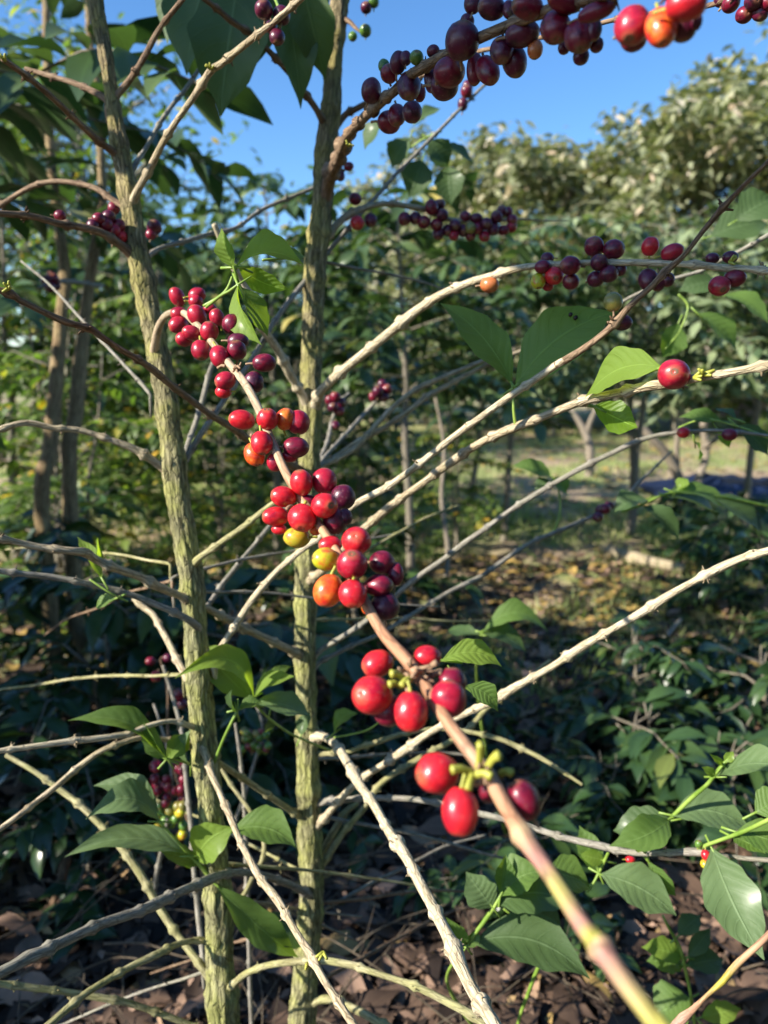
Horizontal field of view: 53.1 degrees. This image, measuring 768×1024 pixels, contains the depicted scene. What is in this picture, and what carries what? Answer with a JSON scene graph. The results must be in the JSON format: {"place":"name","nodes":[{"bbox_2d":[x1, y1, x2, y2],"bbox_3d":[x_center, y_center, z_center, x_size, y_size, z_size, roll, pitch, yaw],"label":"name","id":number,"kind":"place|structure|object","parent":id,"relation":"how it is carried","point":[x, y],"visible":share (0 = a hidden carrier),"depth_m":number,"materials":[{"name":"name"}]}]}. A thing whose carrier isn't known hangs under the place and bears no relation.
{"place":"outdoors","nodes":[
{"label":"outdoors","id":0,"kind":"place"},
{"bbox_2d":[0,366,767,1023],"bbox_3d":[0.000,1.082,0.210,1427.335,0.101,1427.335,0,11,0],"label":"ground","id":1,"kind":"structure","parent":0,"point":[584,492],"depth_m":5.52,"materials":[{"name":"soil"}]},
{"bbox_2d":[0,434,6,450],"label":"coffee bush","id":2,"kind":"object","parent":1,"relation":"on","point":[2,445],"visible":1,"depth_m":1.55,"materials":[{"name":"green plant"}]},
{"bbox_2d":[33,0,107,721],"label":"coffee tree","id":3,"kind":"object","parent":1,"relation":"on","point":[62,281],"visible":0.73,"depth_m":2.33,"materials":[{"name":"brown plant"}]},
{"bbox_2d":[0,747,177,964],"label":"coffee seedling","id":4,"kind":"object","parent":1,"relation":"on","point":[44,830],"visible":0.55,"depth_m":1.54,"materials":[{"name":"green plant"}]},
{"bbox_2d":[0,2,183,459],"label":"shade tree","id":5,"kind":"object","parent":1,"relation":"on","point":[10,249],"visible":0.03,"depth_m":8.51,"materials":[{"name":"green plant"}]},
{"bbox_2d":[0,150,188,557],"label":"coffee bush","id":6,"kind":"object","parent":1,"relation":"on","point":[10,304],"visible":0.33,"depth_m":4.09,"materials":[{"name":"green plant"}]},
{"bbox_2d":[0,300,196,521],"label":"coffee bush","id":7,"kind":"object","parent":1,"relation":"on","point":[25,329],"visible":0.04,"depth_m":5.30,"materials":[{"name":"green plant"}]},
{"bbox_2d":[0,291,210,579],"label":"coffee bush","id":8,"kind":"object","parent":1,"relation":"on","point":[113,333],"visible":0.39,"depth_m":3.84,"materials":[{"name":"green plant"}]},
{"bbox_2d":[1,247,225,521],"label":"coffee bush","id":9,"kind":"object","parent":1,"relation":"on","point":[117,253],"visible":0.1,"depth_m":5.47,"materials":[{"name":"green plant"}]},
{"bbox_2d":[15,270,223,472],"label":"coffee bush","id":10,"kind":"object","parent":1,"relation":"on","point":[98,290],"visible":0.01,"depth_m":8.00,"materials":[{"name":"green plant"}]},
{"bbox_2d":[0,484,245,726],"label":"coffee seedling","id":11,"kind":"object","parent":1,"relation":"on","point":[83,529],"visible":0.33,"depth_m":2.51,"materials":[{"name":"green plant"}]},
{"bbox_2d":[0,350,262,669],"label":"coffee bush","id":12,"kind":"object","parent":1,"relation":"on","point":[92,421],"visible":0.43,"depth_m":3.15,"materials":[{"name":"green plant"}]},
{"bbox_2d":[0,0,272,298],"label":"tree","id":13,"kind":"object","parent":1,"relation":"on","point":[82,65],"visible":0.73,"depth_m":1.67,"materials":[{"name":"green plant"}]},
{"bbox_2d":[0,562,296,870],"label":"coffee seedling","id":14,"kind":"object","parent":1,"relation":"on","point":[35,710],"visible":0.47,"depth_m":1.91,"materials":[{"name":"green plant"}]},
{"bbox_2d":[0,0,313,463],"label":"shade tree","id":15,"kind":"object","parent":1,"relation":"on","point":[78,151],"visible":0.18,"depth_m":7.17,"materials":[{"name":"green plant"}]},
{"bbox_2d":[34,202,296,554],"bbox_3d":[-1.235,-0.768,4.746,1.654,2.032,1.940,-3,11,-16],"label":"coffee bush","id":16,"kind":"object","parent":1,"relation":"on","point":[164,279],"visible":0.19,"depth_m":4.54,"materials":[{"name":"green plant"}]},
{"bbox_2d":[99,241,283,404],"bbox_3d":[-4.195,-3.683,15.491,5.137,3.649,5.058,3,11,14],"label":"shade tree","id":17,"kind":"object","parent":1,"relation":"on","point":[209,270],"visible":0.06,"depth_m":14.45,"materials":[{"name":"green plant"}]},
{"bbox_2d":[84,281,298,487],"bbox_3d":[-1.977,-1.014,7.309,2.331,2.386,2.201,10,15,42],"label":"coffee bush","id":18,"kind":"object","parent":1,"relation":"on","point":[157,475],"visible":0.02,"depth_m":7.23,"materials":[{"name":"green plant"}]},
{"bbox_2d":[122,414,321,618],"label":"coffee bush","id":19,"kind":"object","parent":1,"relation":"on","point":[221,475],"visible":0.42,"depth_m":3.65,"materials":[{"name":"green plant"}]},
{"bbox_2d":[94,567,415,847],"bbox_3d":[-0.431,0.566,2.177,1.075,0.755,1.131,3,11,15],"label":"coffee seedling","id":20,"kind":"object","parent":1,"relation":"on","point":[340,671],"visible":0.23,"depth_m":2.01,"materials":[{"name":"green plant"}]},
{"bbox_2d":[89,173,438,552],"bbox_3d":[-0.737,-0.736,4.281,1.723,2.077,1.822,7,13,31],"label":"coffee bush","id":21,"kind":"object","parent":1,"relation":"on","point":[201,212],"visible":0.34,"depth_m":4.06,"materials":[{"name":"green plant"}]},
{"bbox_2d":[133,638,407,881],"bbox_3d":[-0.280,0.635,1.893,0.711,0.576,0.736,-4,12,-19],"label":"coffee seedling","id":22,"kind":"object","parent":1,"relation":"on","point":[287,771],"visible":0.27,"depth_m":1.80,"materials":[{"name":"green plant"}]},
{"bbox_2d":[207,293,371,456],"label":"coffee bush","id":23,"kind":"object","parent":1,"relation":"on","point":[278,330],"visible":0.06,"depth_m":8.76,"materials":[{"name":"green plant"}]},
{"bbox_2d":[191,228,440,519],"bbox_3d":[-0.509,-0.990,5.659,1.955,2.123,1.928,-6,13,-29],"label":"coffee bush","id":24,"kind":"object","parent":1,"relation":"on","point":[293,405],"visible":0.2,"depth_m":5.45,"materials":[{"name":"green plant"}]},
{"bbox_2d":[258,260,410,413],"bbox_3d":[-1.122,-3.936,16.476,4.095,3.757,4.151,-4,12,-19],"label":"shade tree","id":25,"kind":"object","parent":1,"relation":"on","point":[326,349],"visible":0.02,"depth_m":16.32,"materials":[{"name":"green plant"}]},
{"bbox_2d":[279,395,449,551],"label":"coffee bush","id":26,"kind":"object","parent":1,"relation":"on","point":[357,486],"visible":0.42,"depth_m":4.93,"materials":[{"name":"green plant"}]},
{"bbox_2d":[258,512,485,654],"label":"coffee seedling","id":27,"kind":"object","parent":1,"relation":"on","point":[429,586],"visible":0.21,"depth_m":3.24,"materials":[{"name":"green plant"}]},
{"bbox_2d":[0,0,767,1023],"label":"coffee tree","id":28,"kind":"object","parent":1,"relation":"on","point":[732,898],"visible":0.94,"depth_m":0.74,"materials":[{"name":"green plant"}]},
{"bbox_2d":[0,0,767,1023],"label":"coffee tree","id":29,"kind":"object","parent":1,"relation":"on","point":[298,34],"visible":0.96,"depth_m":0.74,"materials":[{"name":"brown plant"}]},
{"bbox_2d":[0,426,767,1023],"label":"leaf litter","id":30,"kind":"object","parent":1,"relation":"on","point":[550,998],"visible":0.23,"depth_m":1.51,"materials":[{"name":"brown plant"}]},
{"bbox_2d":[38,851,71,937],"bbox_3d":[-0.665,0.775,1.544,0.022,0.054,0.235,-2,11,-8],"label":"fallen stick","id":31,"kind":"object","parent":30,"relation":"on","point":[65,864],"visible":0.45,"depth_m":1.61,"materials":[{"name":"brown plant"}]},
{"bbox_2d":[101,853,138,874],"bbox_3d":[-0.531,0.762,1.720,0.304,0.018,0.047,-10,15,-41],"label":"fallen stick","id":32,"kind":"object","parent":30,"relation":"on","point":[104,871],"visible":0.09,"depth_m":1.66,"materials":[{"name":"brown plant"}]},
{"bbox_2d":[145,654,272,900],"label":"coffee bush","id":33,"kind":"object","parent":30,"relation":"on","point":[175,811],"visible":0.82,"depth_m":1.13,"materials":[{"name":"red plant"}]},
{"bbox_2d":[440,667,459,751],"bbox_3d":[0.197,0.594,2.334,0.027,0.078,0.467,2,11,11],"label":"fallen stick","id":34,"kind":"object","parent":30,"relation":"on","point":[444,739],"visible":0.09,"depth_m":2.18,"materials":[{"name":"brown wood"}]},
{"bbox_2d":[550,677,659,737],"bbox_3d":[0.734,0.601,2.389,0.641,0.036,0.058,-9,14,-40],"label":"fallen stick","id":35,"kind":"object","parent":30,"relation":"on","point":[651,685],"visible":0.09,"depth_m":2.49,"materials":[{"name":"brown wood"}]},
{"bbox_2d":[579,618,681,742],"bbox_3d":[0.843,0.547,2.578,0.027,0.093,1.109,8,13,34],"label":"fallen stick","id":36,"kind":"object","parent":30,"relation":"on","point":[613,699],"visible":0.39,"depth_m":2.43,"materials":[{"name":"brown wood"}]},
{"bbox_2d":[612,685,753,746],"bbox_3d":[0.971,0.609,2.356,0.808,0.049,0.031,-8,13,-34],"label":"fallen stick","id":37,"kind":"object","parent":30,"relation":"on","point":[659,726],"visible":0.09,"depth_m":2.34,"materials":[{"name":"brown wood"}]},
{"bbox_2d":[0,524,767,1023],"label":"dead twigs","id":38,"kind":"object","parent":1,"relation":"on","point":[320,1018],"visible":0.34,"depth_m":1.41,"materials":[{"name":"brown wood"}]},
{"bbox_2d":[216,171,578,596],"bbox_3d":[0.041,-0.507,3.557,1.662,1.894,1.571,3,11,16],"label":"coffee bush","id":39,"kind":"object","parent":1,"relation":"on","point":[388,225],"visible":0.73,"depth_m":3.30,"materials":[{"name":"green plant"}]},
{"bbox_2d":[269,168,548,424],"bbox_3d":[0.903,-3.551,13.428,5.816,4.196,5.908,-3,11,-16],"label":"shade tree","id":40,"kind":"object","parent":1,"relation":"on","point":[424,420],"visible":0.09,"depth_m":12.18,"materials":[{"name":"green plant"}]},
{"bbox_2d":[434,396,449,613],"bbox_3d":[0.265,-0.004,3.397,0.047,0.995,0.222,-2,11,-11],"label":"bare coffee trunk","id":41,"kind":"object","parent":1,"relation":"on","point":[447,544],"visible":0.66,"depth_m":3.39,"materials":[{"name":"brown plant"}]},
{"bbox_2d":[363,648,528,794],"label":"coffee seedling","id":42,"kind":"object","parent":1,"relation":"on","point":[513,710],"visible":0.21,"depth_m":2.10,"materials":[{"name":"green plant"}]},
{"bbox_2d":[375,330,520,444],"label":"coffee bush","id":43,"kind":"object","parent":1,"relation":"on","point":[456,421],"visible":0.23,"depth_m":10.84,"materials":[{"name":"green plant"}]},
{"bbox_2d":[379,430,535,568],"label":"coffee bush","id":44,"kind":"object","parent":1,"relation":"on","point":[452,477],"visible":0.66,"depth_m":4.29,"materials":[{"name":"green plant"}]},
{"bbox_2d":[468,368,485,526],"bbox_3d":[0.619,-0.435,5.157,0.078,1.177,0.176,6,12,28],"label":"bare coffee trunk","id":45,"kind":"object","parent":1,"relation":"on","point":[473,478],"visible":0.29,"depth_m":5.18,"materials":[{"name":"brown plant"}]},
{"bbox_2d":[448,598,547,833],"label":"coffee seedling","id":46,"kind":"object","parent":1,"relation":"on","point":[504,614],"visible":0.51,"depth_m":1.16,"materials":[{"name":"green plant"}]},
{"bbox_2d":[371,223,641,542],"bbox_3d":[0.665,-0.686,4.471,1.554,1.873,1.644,3,11,14],"label":"coffee bush","id":47,"kind":"object","parent":1,"relation":"on","point":[518,291],"visible":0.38,"depth_m":4.23,"materials":[{"name":"green plant"}]},
{"bbox_2d":[355,119,673,427],"bbox_3d":[1.994,-3.813,12.398,5.650,5.114,5.574,-3,12,-17],"label":"shade tree","id":48,"kind":"object","parent":1,"relation":"on","point":[577,153],"visible":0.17,"depth_m":11.28,"materials":[{"name":"green plant"}]},
{"bbox_2d":[393,811,641,982],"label":"coffee seedling","id":49,"kind":"object","parent":1,"relation":"on","point":[476,863],"visible":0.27,"depth_m":1.44,"materials":[{"name":"green plant"}]},
{"bbox_2d":[445,853,591,1023],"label":"coffee sapling","id":50,"kind":"object","parent":1,"relation":"on","point":[528,930],"visible":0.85,"depth_m":0.72,"materials":[{"name":"green plant"}]},
{"bbox_2d":[444,186,704,420],"bbox_3d":[3.464,-3.848,14.267,6.293,4.470,6.196,-10,15,-42],"label":"shade tree","id":51,"kind":"object","parent":1,"relation":"on","point":[604,237],"visible":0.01,"depth_m":13.06,"materials":[{"name":"green plant"}]},
{"bbox_2d":[570,410,595,476],"bbox_3d":[1.965,-0.668,7.622,0.276,0.739,0.099,5,12,23],"label":"bare coffee trunk","id":52,"kind":"object","parent":1,"relation":"on","point":[585,430],"visible":0.65,"depth_m":7.57,"materials":[{"name":"grey plant"}]},
{"bbox_2d":[551,340,617,435],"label":"coffee bush","id":53,"kind":"object","parent":1,"relation":"on","point":[553,429],"visible":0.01,"depth_m":11.74,"materials":[{"name":"green plant"}]},
{"bbox_2d":[445,58,767,431],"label":"shade tree","id":54,"kind":"object","parent":1,"relation":"on","point":[727,125],"visible":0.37,"depth_m":10.03,"materials":[{"name":"green plant"}]},
{"bbox_2d":[514,726,701,857],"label":"coffee seedling","id":55,"kind":"object","parent":1,"relation":"on","point":[592,792],"visible":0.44,"depth_m":1.74,"materials":[{"name":"green plant"}]},
{"bbox_2d":[469,189,767,537],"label":"coffee bush","id":56,"kind":"object","parent":1,"relation":"on","point":[670,311],"visible":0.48,"depth_m":4.34,"materials":[{"name":"green plant"}]},
{"bbox_2d":[523,608,738,756],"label":"coffee seedling","id":57,"kind":"object","parent":1,"relation":"on","point":[633,686],"visible":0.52,"depth_m":2.15,"materials":[{"name":"green plant"}]},
{"bbox_2d":[602,545,683,573],"bbox_3d":[1.378,0.257,4.119,0.453,0.088,0.106,10,15,43],"label":"fallen stick","id":58,"kind":"object","parent":1,"relation":"on","point":[650,561],"visible":0.82,"depth_m":4.08,"materials":[{"name":"beige wood"}]},
{"bbox_2d":[547,685,767,871],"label":"coffee seedling","id":59,"kind":"object","parent":1,"relation":"on","point":[683,783],"visible":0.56,"depth_m":1.77,"materials":[{"name":"green plant"}]},
{"bbox_2d":[636,419,683,485],"bbox_3d":[2.198,-0.447,6.249,0.551,0.792,0.107,0,11,-2],"label":"bare coffee trunk","id":60,"kind":"object","parent":1,"relation":"on","point":[663,450],"visible":0.56,"depth_m":6.22,"materials":[{"name":"grey plant"}]},
{"bbox_2d":[578,729,767,910],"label":"coffee seedling","id":61,"kind":"object","parent":1,"relation":"on","point":[747,791],"visible":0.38,"depth_m":1.70,"materials":[{"name":"green plant"}]},
{"bbox_2d":[600,218,767,526],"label":"coffee bush","id":62,"kind":"object","parent":1,"relation":"on","point":[690,392],"visible":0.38,"depth_m":4.72,"materials":[{"name":"green plant"}]},
{"bbox_2d":[627,305,752,437],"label":"coffee bush","id":63,"kind":"object","parent":1,"relation":"on","point":[674,417],"visible":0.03,"depth_m":11.23,"materials":[{"name":"green plant"}]},
{"bbox_2d":[642,913,740,1023],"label":"coffee seedling","id":64,"kind":"object","parent":1,"relation":"on","point":[671,1002],"visible":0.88,"depth_m":0.86,"materials":[{"name":"green plant"}]},
{"bbox_2d":[622,635,767,786],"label":"coffee seedling","id":65,"kind":"object","parent":1,"relation":"on","point":[725,707],"visible":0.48,"depth_m":2.08,"materials":[{"name":"green plant"}]},
{"bbox_2d":[632,21,767,428],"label":"shade tree","id":66,"kind":"object","parent":1,"relation":"on","point":[707,74],"visible":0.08,"depth_m":11.51,"materials":[{"name":"green plant"}]},
{"bbox_2d":[639,489,767,578],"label":"coffee seedling","id":67,"kind":"object","parent":1,"relation":"on","point":[687,524],"visible":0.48,"depth_m":4.09,"materials":[{"name":"green plant"}]},
{"bbox_2d":[639,472,767,501],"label":"tarpaulin","id":68,"kind":"object","parent":1,"relation":"on","point":[732,484],"visible":0.57,"depth_m":6.35,"materials":[{"name":"blue plastic"}]},
{"bbox_2d":[692,340,718,482],"bbox_3d":[2.524,-0.763,6.098,0.311,1.446,0.190,5,12,23],"label":"bare coffee trunk","id":69,"kind":"object","parent":1,"relation":"on","point":[706,442],"visible":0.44,"depth_m":6.17,"materials":[{"name":"grey plant"}]},
{"bbox_2d":[666,529,767,653],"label":"coffee seedling","id":70,"kind":"object","parent":1,"relation":"on","point":[758,567],"visible":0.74,"depth_m":3.27,"materials":[{"name":"green plant"}]},
{"bbox_2d":[687,619,767,711],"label":"coffee seedling","id":71,"kind":"object","parent":1,"relation":"on","point":[743,648],"visible":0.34,"depth_m":2.47,"materials":[{"name":"green plant"}]},
{"bbox_2d":[691,333,767,435],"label":"coffee bush","id":72,"kind":"object","parent":1,"relation":"on","point":[763,417],"visible":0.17,"depth_m":11.88,"materials":[{"name":"green plant"}]},
{"bbox_2d":[0,0,767,363],"label":"sky","id":73,"kind":"structure","parent":0,"point":[553,93],"materials":[{"name":"blue"}]}
]}

